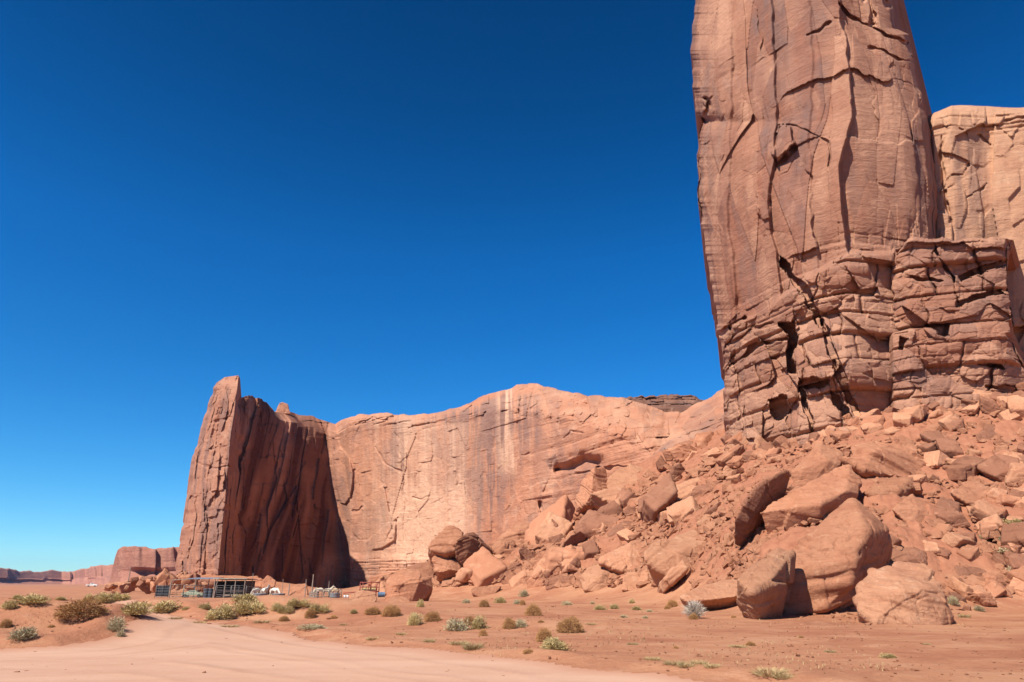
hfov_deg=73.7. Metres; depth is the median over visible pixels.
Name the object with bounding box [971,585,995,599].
rock
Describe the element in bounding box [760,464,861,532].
boulder
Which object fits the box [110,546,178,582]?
distant mesa
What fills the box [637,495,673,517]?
rock
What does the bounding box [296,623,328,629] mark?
sage plant
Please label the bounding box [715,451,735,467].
rock
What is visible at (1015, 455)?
rock
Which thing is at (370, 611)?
dry shrub
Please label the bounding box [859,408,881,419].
rock
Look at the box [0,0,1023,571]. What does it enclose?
sky
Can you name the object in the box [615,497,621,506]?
rock
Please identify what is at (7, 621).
dry shrub
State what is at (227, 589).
shade shed
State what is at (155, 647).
dirt road
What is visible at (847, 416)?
rock
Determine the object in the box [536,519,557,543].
rock
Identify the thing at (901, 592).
boulder
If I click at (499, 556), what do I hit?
rock
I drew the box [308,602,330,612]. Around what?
shrub
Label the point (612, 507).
rock
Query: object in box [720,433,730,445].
rock
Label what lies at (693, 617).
dry shrub
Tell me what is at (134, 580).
rock
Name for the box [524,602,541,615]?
dry shrub
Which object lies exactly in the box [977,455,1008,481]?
rock
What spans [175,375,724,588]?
sandstone mesa
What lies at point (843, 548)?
boulder
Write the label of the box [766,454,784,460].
rock
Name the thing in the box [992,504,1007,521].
rock
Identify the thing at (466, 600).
sage plant
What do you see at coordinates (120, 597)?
shrub
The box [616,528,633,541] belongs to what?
rock
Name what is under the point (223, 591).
corral panel
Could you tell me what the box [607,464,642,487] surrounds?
boulder
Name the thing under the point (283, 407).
cap rock
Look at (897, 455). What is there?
boulder
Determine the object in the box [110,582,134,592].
rock
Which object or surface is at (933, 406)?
rock
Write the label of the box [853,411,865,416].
rock
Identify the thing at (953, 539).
rock
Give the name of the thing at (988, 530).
rock
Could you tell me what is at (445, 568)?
boulder
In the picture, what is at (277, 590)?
horse
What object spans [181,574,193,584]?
rock
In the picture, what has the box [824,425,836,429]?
rock
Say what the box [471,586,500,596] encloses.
boulder
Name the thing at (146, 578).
rock
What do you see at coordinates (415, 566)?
rock
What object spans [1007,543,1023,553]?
rock
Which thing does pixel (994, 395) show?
rock
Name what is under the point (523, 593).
sage plant
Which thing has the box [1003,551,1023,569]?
rock
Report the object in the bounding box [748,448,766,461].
rock
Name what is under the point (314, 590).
horse
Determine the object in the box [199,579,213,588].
rock
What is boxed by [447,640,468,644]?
grass tuft
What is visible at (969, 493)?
boulder
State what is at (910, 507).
boulder
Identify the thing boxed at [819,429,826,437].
rock
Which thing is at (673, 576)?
rock
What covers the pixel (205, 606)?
shrub
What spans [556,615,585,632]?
dry shrub
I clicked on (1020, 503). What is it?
rock
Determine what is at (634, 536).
rock
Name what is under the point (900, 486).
boulder
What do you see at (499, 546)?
boulder
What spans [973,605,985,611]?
sage plant
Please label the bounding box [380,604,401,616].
dry shrub
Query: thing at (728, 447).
rock
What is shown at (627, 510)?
boulder
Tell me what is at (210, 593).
drum
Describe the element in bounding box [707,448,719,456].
rock
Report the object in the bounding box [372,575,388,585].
rock
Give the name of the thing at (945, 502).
boulder
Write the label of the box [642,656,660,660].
grass tuft
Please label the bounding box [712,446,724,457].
rock
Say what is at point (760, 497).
boulder
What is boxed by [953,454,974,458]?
rock
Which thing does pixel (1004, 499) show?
rock
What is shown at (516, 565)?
boulder
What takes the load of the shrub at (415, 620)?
on the ground
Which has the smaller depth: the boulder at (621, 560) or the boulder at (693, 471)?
the boulder at (621, 560)
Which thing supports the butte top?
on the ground
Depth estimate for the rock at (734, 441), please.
95.48 m
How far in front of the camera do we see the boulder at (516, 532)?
101.79 m
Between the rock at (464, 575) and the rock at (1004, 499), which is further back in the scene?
the rock at (464, 575)
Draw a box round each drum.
[203,589,208,597]
[207,589,212,597]
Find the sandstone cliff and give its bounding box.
[928,105,1023,352]
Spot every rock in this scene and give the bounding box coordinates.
[104,582,117,590]
[107,584,117,589]
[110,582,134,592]
[130,577,138,586]
[136,580,150,593]
[142,576,152,586]
[150,581,156,592]
[153,568,177,589]
[158,580,166,584]
[175,571,187,583]
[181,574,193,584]
[187,582,196,590]
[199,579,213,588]
[276,402,290,414]
[368,572,394,585]
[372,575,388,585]
[376,581,385,595]
[407,563,419,569]
[454,567,472,581]
[463,546,506,587]
[494,554,503,558]
[524,495,574,543]
[526,568,545,587]
[531,564,551,578]
[535,512,572,542]
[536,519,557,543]
[539,538,547,546]
[543,546,583,572]
[548,533,564,542]
[557,561,562,571]
[560,546,575,572]
[561,558,572,567]
[562,563,577,572]
[570,557,580,568]
[573,510,619,537]
[582,539,599,559]
[590,486,625,509]
[597,500,623,514]
[598,523,606,535]
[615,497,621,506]
[616,488,636,507]
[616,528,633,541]
[627,532,641,540]
[634,493,646,505]
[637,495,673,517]
[640,473,677,522]
[651,579,659,586]
[657,510,666,524]
[657,560,688,593]
[662,449,672,460]
[666,496,699,526]
[666,507,686,525]
[670,443,696,461]
[679,440,692,444]
[679,508,693,521]
[683,514,692,522]
[685,450,697,460]
[704,505,717,514]
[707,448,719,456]
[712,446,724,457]
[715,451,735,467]
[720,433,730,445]
[724,439,742,450]
[725,431,741,443]
[726,444,734,449]
[726,455,743,467]
[726,473,741,483]
[728,445,744,455]
[741,437,747,445]
[742,451,752,462]
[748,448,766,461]
[753,436,765,448]
[758,442,772,450]
[764,449,779,458]
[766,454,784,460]
[766,455,783,463]
[772,435,788,447]
[808,432,819,444]
[811,441,825,448]
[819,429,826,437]
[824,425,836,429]
[825,429,834,439]
[831,429,850,442]
[842,412,851,420]
[846,426,857,430]
[847,417,858,425]
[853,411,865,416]
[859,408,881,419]
[860,415,884,425]
[860,422,883,433]
[882,407,898,412]
[883,426,900,434]
[889,533,901,545]
[892,412,913,426]
[898,405,926,422]
[908,474,928,483]
[913,482,922,495]
[915,442,922,454]
[916,442,936,451]
[919,400,939,410]
[919,404,928,410]
[920,430,944,442]
[922,540,939,553]
[924,450,948,468]
[928,409,946,418]
[929,411,959,423]
[931,460,946,468]
[933,508,955,516]
[934,523,952,531]
[935,438,963,457]
[935,510,970,527]
[936,547,951,559]
[938,415,959,431]
[941,532,975,547]
[942,464,975,480]
[945,458,955,464]
[947,591,966,602]
[948,576,973,594]
[951,418,963,429]
[951,455,986,474]
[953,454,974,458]
[956,544,979,560]
[959,532,976,540]
[961,399,977,404]
[961,405,979,414]
[962,592,975,596]
[965,448,983,456]
[965,592,996,606]
[968,498,1002,520]
[971,388,983,395]
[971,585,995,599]
[975,514,1002,530]
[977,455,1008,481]
[979,396,999,413]
[979,521,1000,539]
[984,581,1006,597]
[986,453,1019,464]
[986,487,1007,501]
[989,385,1014,390]
[989,391,1006,401]
[991,553,1006,566]
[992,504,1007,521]
[993,493,1021,505]
[993,580,1012,597]
[994,445,1008,450]
[994,448,1012,454]
[997,395,1020,408]
[998,409,1023,420]
[1001,523,1023,546]
[1001,545,1022,553]
[1003,451,1022,454]
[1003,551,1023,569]
[1004,462,1023,486]
[1005,454,1023,462]
[1006,516,1023,521]
[1006,566,1023,581]
[1007,390,1023,396]
[1007,397,1023,417]
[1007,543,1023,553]
[1008,445,1017,451]
[1008,490,1023,496]
[1009,496,1023,508]
[1009,577,1023,597]
[1015,382,1023,390]
[1017,442,1023,453]
[1018,454,1023,461]
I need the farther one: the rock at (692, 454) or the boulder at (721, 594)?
the rock at (692, 454)
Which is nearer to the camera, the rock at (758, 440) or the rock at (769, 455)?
the rock at (769, 455)
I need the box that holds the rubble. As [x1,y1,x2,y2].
[8,386,1023,680]
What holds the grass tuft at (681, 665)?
on the ground
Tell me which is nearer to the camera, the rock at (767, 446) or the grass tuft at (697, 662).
the grass tuft at (697, 662)
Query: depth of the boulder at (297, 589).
104.28 m
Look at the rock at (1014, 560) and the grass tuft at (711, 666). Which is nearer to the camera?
the grass tuft at (711, 666)
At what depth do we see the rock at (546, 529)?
93.27 m
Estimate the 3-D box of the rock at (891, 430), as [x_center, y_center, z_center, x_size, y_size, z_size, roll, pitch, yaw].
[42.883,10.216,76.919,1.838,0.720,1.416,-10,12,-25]
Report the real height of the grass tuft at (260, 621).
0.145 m
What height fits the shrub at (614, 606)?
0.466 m
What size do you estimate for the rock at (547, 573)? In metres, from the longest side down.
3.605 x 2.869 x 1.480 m
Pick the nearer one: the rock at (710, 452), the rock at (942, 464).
the rock at (942, 464)
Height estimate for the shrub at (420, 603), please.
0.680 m
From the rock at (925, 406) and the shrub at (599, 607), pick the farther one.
the rock at (925, 406)
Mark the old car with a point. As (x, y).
(194, 593)
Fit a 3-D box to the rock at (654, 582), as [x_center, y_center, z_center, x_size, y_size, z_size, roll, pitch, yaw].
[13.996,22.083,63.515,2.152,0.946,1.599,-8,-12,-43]
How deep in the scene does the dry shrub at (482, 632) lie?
23.30 m
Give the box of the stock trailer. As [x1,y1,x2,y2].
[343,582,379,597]
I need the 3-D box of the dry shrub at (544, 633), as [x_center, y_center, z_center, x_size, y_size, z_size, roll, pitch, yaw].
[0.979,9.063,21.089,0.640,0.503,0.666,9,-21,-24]
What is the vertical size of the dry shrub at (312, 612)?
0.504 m
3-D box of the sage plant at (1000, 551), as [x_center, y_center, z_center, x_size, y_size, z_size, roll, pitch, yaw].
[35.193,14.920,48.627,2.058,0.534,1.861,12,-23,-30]
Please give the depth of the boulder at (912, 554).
47.53 m
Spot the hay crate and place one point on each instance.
(313, 594)
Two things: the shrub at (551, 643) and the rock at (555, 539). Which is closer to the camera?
the shrub at (551, 643)
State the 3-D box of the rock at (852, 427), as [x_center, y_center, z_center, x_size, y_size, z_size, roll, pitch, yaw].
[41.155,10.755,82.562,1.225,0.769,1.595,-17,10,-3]
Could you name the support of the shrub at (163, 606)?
on the ground
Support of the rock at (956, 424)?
on the ground
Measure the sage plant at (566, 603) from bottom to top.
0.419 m
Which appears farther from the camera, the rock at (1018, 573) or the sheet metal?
the sheet metal
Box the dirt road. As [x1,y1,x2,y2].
[0,599,702,681]
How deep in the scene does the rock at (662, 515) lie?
80.75 m
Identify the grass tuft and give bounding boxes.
[218,624,240,626]
[252,620,272,622]
[365,636,381,639]
[422,639,437,642]
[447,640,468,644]
[460,642,487,649]
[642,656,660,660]
[658,659,686,665]
[678,662,699,667]
[689,658,709,664]
[701,663,721,667]
[727,644,749,647]
[750,665,793,676]
[771,673,796,679]
[955,614,971,617]
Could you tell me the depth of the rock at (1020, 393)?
77.71 m
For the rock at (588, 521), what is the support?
on the ground
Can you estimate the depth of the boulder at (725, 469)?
89.04 m
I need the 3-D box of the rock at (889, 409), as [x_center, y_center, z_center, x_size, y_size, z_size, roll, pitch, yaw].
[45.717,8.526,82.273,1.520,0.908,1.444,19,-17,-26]
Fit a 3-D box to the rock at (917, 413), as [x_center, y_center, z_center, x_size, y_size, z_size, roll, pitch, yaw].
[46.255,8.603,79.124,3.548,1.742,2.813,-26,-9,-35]
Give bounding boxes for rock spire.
[690,0,1023,447]
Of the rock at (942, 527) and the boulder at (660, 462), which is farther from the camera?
the boulder at (660, 462)
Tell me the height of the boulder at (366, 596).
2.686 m
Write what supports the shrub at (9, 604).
on the ground
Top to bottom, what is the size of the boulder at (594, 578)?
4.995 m
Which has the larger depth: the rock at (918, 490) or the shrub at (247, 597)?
the rock at (918, 490)
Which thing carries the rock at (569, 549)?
on the ground
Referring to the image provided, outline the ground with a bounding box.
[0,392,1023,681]
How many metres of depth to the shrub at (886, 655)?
16.42 m
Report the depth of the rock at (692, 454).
106.47 m
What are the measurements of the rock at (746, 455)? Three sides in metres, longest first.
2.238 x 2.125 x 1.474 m
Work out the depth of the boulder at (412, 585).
70.30 m
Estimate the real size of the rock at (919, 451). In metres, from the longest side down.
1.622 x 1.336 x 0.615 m
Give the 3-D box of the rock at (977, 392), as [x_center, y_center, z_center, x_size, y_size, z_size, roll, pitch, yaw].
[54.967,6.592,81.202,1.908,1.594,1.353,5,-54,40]
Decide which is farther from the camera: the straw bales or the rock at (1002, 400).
the straw bales
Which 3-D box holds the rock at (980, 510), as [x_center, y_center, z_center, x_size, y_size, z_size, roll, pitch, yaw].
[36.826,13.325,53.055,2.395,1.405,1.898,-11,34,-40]
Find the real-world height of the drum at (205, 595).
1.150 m
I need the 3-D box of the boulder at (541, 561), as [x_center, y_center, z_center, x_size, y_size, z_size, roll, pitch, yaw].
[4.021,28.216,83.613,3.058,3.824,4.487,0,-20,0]
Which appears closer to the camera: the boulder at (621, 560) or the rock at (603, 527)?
the boulder at (621, 560)
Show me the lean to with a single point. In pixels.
(202, 578)
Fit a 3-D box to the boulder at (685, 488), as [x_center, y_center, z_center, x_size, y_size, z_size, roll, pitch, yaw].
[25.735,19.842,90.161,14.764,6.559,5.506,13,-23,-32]
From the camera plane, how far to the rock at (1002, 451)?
66.19 m
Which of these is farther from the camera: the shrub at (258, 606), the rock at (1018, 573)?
the rock at (1018, 573)
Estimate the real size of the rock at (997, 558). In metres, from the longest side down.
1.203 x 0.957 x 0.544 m
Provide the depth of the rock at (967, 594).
43.54 m
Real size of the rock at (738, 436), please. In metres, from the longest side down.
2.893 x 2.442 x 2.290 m
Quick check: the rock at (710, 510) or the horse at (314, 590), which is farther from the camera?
the horse at (314, 590)
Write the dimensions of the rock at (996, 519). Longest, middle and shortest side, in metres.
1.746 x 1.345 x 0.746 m
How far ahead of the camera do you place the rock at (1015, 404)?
74.15 m
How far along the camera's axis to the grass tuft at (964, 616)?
37.72 m
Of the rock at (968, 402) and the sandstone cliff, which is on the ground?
the sandstone cliff
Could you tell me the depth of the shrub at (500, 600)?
63.58 m
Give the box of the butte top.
[626,394,703,412]
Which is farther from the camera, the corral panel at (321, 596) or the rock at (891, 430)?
the corral panel at (321, 596)
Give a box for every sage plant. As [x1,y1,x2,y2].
[3,624,38,640]
[105,615,128,631]
[114,630,126,636]
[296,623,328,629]
[442,616,473,630]
[461,598,470,602]
[516,618,526,626]
[518,589,528,596]
[561,601,572,604]
[947,596,959,604]
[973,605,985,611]
[995,547,1013,553]
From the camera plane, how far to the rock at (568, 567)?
77.59 m
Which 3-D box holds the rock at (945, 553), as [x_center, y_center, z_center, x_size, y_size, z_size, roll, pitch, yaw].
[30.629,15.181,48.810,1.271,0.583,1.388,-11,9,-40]
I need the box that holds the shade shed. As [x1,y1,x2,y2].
[212,578,257,597]
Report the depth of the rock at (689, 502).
78.14 m
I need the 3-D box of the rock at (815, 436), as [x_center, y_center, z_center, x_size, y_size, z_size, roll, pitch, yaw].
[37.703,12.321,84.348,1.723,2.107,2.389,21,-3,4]
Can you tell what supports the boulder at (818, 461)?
on the ground
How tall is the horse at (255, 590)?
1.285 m
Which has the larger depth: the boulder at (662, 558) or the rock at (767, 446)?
the rock at (767, 446)
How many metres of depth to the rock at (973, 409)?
77.36 m
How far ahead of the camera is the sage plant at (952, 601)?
42.00 m
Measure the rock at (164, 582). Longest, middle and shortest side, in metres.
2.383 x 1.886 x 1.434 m
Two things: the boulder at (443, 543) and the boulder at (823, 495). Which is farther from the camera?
the boulder at (443, 543)
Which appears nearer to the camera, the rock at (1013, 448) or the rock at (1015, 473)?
the rock at (1015, 473)
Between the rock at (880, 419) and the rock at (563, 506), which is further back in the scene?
the rock at (563, 506)
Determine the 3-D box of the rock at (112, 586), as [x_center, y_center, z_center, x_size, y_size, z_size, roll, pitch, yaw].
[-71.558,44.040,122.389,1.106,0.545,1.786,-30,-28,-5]
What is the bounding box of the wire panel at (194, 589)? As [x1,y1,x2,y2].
[183,585,204,596]
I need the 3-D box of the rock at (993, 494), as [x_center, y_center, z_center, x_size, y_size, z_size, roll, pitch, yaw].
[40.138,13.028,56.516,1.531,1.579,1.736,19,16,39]
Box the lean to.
[188,578,222,597]
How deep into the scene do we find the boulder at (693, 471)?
94.63 m
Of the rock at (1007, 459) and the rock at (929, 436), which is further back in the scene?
the rock at (929, 436)
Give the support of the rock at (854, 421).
on the ground
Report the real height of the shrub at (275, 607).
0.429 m
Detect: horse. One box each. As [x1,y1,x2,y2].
[251,587,260,594]
[260,584,270,593]
[269,587,279,594]
[312,587,326,595]
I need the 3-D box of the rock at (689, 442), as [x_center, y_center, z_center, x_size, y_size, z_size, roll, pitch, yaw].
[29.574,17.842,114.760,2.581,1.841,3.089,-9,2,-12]
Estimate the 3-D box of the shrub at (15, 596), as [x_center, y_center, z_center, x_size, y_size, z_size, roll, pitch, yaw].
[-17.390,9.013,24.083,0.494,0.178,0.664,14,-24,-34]
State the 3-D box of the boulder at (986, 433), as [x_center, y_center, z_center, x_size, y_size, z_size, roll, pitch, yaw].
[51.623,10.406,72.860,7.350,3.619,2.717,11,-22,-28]
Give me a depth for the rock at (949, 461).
66.61 m
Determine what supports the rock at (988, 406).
on the ground
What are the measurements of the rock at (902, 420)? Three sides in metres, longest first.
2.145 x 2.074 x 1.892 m
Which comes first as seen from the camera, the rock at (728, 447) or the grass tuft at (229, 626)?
the grass tuft at (229, 626)
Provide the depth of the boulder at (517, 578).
81.35 m
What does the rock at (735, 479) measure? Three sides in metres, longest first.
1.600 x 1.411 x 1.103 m
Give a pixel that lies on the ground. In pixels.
(902, 644)
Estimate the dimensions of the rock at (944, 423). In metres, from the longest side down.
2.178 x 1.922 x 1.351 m
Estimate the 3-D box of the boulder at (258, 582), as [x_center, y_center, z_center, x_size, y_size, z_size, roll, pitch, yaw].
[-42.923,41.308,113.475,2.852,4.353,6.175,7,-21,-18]
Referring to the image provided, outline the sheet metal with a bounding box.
[155,586,169,595]
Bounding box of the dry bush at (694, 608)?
[681,600,705,617]
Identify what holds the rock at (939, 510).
on the ground
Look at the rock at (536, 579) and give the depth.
78.06 m
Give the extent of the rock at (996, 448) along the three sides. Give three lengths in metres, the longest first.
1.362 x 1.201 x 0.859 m
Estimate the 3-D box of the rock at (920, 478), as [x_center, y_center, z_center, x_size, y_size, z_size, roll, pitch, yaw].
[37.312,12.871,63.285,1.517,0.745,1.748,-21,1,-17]
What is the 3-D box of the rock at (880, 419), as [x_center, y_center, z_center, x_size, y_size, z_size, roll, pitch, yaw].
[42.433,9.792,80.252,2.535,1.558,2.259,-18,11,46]
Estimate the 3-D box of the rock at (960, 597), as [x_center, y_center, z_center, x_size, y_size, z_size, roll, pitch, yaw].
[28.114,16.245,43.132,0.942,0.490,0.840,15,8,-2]
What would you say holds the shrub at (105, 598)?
on the ground
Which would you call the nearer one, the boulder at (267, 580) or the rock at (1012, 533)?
the rock at (1012, 533)
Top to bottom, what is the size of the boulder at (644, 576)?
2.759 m
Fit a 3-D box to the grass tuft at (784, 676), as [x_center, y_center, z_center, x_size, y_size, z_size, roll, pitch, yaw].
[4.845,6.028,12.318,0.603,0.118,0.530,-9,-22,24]
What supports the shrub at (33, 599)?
on the ground
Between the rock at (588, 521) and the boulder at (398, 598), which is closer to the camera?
the boulder at (398, 598)
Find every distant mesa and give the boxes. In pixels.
[0,564,112,583]
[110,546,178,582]
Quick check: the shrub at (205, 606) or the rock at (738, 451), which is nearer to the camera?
the shrub at (205, 606)
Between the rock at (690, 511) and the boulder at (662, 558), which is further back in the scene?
the rock at (690, 511)
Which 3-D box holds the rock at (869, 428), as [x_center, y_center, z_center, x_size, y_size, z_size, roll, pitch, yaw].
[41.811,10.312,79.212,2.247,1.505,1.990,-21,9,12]
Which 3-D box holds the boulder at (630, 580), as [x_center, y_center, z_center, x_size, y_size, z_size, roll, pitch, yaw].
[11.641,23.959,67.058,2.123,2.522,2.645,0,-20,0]
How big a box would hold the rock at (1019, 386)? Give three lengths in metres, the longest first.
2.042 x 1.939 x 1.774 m
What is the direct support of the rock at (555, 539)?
on the ground
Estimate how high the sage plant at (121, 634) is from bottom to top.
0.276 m
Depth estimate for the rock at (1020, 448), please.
65.40 m
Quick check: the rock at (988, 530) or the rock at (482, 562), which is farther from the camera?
the rock at (482, 562)
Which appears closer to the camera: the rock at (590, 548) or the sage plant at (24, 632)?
the sage plant at (24, 632)
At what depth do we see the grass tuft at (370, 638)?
20.86 m
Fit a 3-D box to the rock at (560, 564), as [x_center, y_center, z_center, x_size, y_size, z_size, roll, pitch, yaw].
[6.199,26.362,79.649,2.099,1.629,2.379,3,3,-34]
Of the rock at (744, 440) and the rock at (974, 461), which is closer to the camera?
the rock at (974, 461)
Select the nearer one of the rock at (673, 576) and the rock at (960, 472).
the rock at (673, 576)
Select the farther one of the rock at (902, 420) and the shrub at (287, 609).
the rock at (902, 420)
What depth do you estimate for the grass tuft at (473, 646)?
17.86 m
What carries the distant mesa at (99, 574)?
on the ground
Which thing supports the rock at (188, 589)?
on the ground
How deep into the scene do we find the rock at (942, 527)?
51.25 m
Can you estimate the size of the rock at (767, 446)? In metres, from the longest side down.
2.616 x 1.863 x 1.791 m
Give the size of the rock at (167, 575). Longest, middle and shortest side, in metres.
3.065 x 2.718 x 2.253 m
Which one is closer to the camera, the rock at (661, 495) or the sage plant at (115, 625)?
the sage plant at (115, 625)
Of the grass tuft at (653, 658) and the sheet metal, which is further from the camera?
the sheet metal
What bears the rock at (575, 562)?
on the ground
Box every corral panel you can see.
[154,585,169,597]
[216,585,230,596]
[230,585,246,597]
[314,589,329,596]
[329,589,341,596]
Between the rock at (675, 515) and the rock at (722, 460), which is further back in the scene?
the rock at (722, 460)
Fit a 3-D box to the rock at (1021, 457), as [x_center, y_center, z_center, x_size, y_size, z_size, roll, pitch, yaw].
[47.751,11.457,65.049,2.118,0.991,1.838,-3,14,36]
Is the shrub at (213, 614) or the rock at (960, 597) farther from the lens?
the rock at (960, 597)
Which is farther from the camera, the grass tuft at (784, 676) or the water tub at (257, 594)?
the water tub at (257, 594)
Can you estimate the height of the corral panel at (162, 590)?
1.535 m
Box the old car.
[181,590,203,597]
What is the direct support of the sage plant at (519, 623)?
on the ground
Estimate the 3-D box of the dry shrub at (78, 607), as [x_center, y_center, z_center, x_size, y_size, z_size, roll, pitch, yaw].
[-14.227,8.859,22.705,1.635,0.748,1.947,-3,-20,10]
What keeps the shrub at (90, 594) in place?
on the ground
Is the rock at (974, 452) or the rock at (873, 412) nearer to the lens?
the rock at (974, 452)
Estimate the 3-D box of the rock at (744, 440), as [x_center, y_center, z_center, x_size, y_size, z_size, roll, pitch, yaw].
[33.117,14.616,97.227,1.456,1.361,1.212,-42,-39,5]
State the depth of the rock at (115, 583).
161.82 m
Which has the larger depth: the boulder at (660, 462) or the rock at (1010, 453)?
the boulder at (660, 462)
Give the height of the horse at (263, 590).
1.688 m
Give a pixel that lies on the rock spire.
(841, 279)
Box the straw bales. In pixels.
[361,586,375,590]
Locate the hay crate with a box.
[309,592,318,597]
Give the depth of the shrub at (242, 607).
31.21 m
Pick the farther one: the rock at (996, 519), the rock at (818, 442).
the rock at (818, 442)
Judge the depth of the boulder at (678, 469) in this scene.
97.32 m
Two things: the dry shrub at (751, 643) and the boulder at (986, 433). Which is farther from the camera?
the boulder at (986, 433)
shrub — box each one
[0,599,18,608]
[0,618,13,627]
[11,594,22,598]
[15,593,51,603]
[50,596,109,619]
[54,596,66,599]
[83,593,99,600]
[93,592,115,602]
[111,591,131,600]
[120,600,152,614]
[152,598,183,612]
[197,603,211,608]
[204,606,224,619]
[218,601,236,618]
[228,593,258,601]
[232,597,252,614]
[251,599,266,612]
[269,602,280,610]
[276,604,293,612]
[278,615,289,621]
[286,597,312,606]
[304,607,315,618]
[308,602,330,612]
[364,606,381,614]
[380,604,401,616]
[406,612,424,625]
[415,598,423,606]
[423,610,440,621]
[463,615,473,624]
[471,615,488,629]
[478,628,487,635]
[479,599,488,606]
[493,597,506,602]
[502,617,515,628]
[522,649,532,653]
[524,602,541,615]
[536,627,553,641]
[539,636,570,650]
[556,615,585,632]
[593,604,607,609]
[609,603,619,608]
[631,606,641,609]
[667,599,677,606]
[688,612,698,619]
[745,641,756,645]
[877,652,897,657]
[1002,518,1021,523]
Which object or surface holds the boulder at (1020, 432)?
on the ground
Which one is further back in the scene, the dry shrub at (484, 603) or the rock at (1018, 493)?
the rock at (1018, 493)
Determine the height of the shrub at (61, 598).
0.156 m
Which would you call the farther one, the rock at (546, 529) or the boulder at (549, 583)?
the rock at (546, 529)
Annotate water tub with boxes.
[254,593,266,595]
[330,593,339,597]
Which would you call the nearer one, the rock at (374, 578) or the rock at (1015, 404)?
the rock at (1015, 404)
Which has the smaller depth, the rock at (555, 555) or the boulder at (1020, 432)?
the boulder at (1020, 432)
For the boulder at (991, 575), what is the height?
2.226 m
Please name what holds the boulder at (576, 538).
on the ground
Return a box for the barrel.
[378,592,384,596]
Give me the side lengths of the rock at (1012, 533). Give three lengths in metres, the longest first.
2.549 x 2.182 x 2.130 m
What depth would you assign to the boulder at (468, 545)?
90.27 m
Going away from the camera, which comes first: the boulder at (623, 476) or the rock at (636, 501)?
the rock at (636, 501)
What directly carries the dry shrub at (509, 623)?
on the ground
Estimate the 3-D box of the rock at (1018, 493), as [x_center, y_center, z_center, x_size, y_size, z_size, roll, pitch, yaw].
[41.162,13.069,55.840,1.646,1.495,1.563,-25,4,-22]
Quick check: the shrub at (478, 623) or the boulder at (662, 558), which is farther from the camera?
the boulder at (662, 558)
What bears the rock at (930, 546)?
on the ground
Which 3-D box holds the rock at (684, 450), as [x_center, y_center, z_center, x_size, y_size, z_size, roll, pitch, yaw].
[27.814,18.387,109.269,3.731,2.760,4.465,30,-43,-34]
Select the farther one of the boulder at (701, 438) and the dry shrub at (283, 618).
the boulder at (701, 438)
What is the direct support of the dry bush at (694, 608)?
on the ground
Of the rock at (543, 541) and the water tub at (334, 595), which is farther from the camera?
the rock at (543, 541)
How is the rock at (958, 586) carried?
on the ground
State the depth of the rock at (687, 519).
73.20 m
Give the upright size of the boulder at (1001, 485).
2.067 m
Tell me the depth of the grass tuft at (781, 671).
12.53 m
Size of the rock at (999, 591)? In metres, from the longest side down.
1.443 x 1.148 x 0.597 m
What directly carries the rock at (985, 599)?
on the ground
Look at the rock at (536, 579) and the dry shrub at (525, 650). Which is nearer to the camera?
the dry shrub at (525, 650)
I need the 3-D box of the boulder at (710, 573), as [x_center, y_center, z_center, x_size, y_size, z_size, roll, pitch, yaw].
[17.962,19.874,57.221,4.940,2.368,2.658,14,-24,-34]
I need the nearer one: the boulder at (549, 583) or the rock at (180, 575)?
the boulder at (549, 583)
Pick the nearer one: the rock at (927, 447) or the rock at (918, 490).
the rock at (918, 490)
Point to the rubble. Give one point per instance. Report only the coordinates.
(708, 528)
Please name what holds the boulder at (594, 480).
on the ground
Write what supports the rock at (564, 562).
on the ground
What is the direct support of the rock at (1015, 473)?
on the ground
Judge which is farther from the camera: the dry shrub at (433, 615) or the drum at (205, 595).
the drum at (205, 595)
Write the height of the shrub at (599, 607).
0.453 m
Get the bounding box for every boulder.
[246,576,261,592]
[261,575,275,594]
[282,583,307,594]
[348,590,376,601]
[385,568,432,600]
[388,595,410,601]
[417,561,433,577]
[428,525,463,569]
[431,555,461,581]
[454,532,492,566]
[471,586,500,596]
[491,539,515,554]
[498,522,529,540]
[499,561,522,577]
[509,569,532,586]
[519,547,535,560]
[533,557,545,570]
[544,575,571,590]
[562,531,585,546]
[566,530,574,537]
[572,467,606,519]
[580,564,612,591]
[598,543,639,573]
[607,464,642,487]
[607,521,634,536]
[622,571,639,591]
[623,506,636,516]
[636,568,649,587]
[643,530,704,580]
[656,455,666,471]
[669,463,684,481]
[676,477,701,500]
[677,480,721,501]
[680,579,737,610]
[688,469,699,478]
[693,431,713,448]
[696,514,710,526]
[700,562,708,569]
[707,568,713,575]
[722,465,733,477]
[734,470,790,546]
[736,547,795,618]
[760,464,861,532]
[783,498,892,614]
[790,443,843,485]
[841,435,925,477]
[852,561,953,624]
[864,477,914,496]
[889,547,926,564]
[892,494,928,522]
[934,496,960,511]
[950,481,989,505]
[954,565,986,576]
[976,424,996,440]
[982,569,1007,583]
[989,482,1010,490]
[1016,425,1023,436]
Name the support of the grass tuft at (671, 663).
on the ground
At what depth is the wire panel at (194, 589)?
89.35 m
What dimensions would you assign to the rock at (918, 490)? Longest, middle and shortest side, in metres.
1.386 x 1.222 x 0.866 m
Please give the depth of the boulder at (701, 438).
112.07 m
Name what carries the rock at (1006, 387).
on the ground
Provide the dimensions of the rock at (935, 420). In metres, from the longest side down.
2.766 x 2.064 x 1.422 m
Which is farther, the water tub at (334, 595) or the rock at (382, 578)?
the rock at (382, 578)
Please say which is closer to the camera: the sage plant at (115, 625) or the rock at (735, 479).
the sage plant at (115, 625)
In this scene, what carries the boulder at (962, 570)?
on the ground

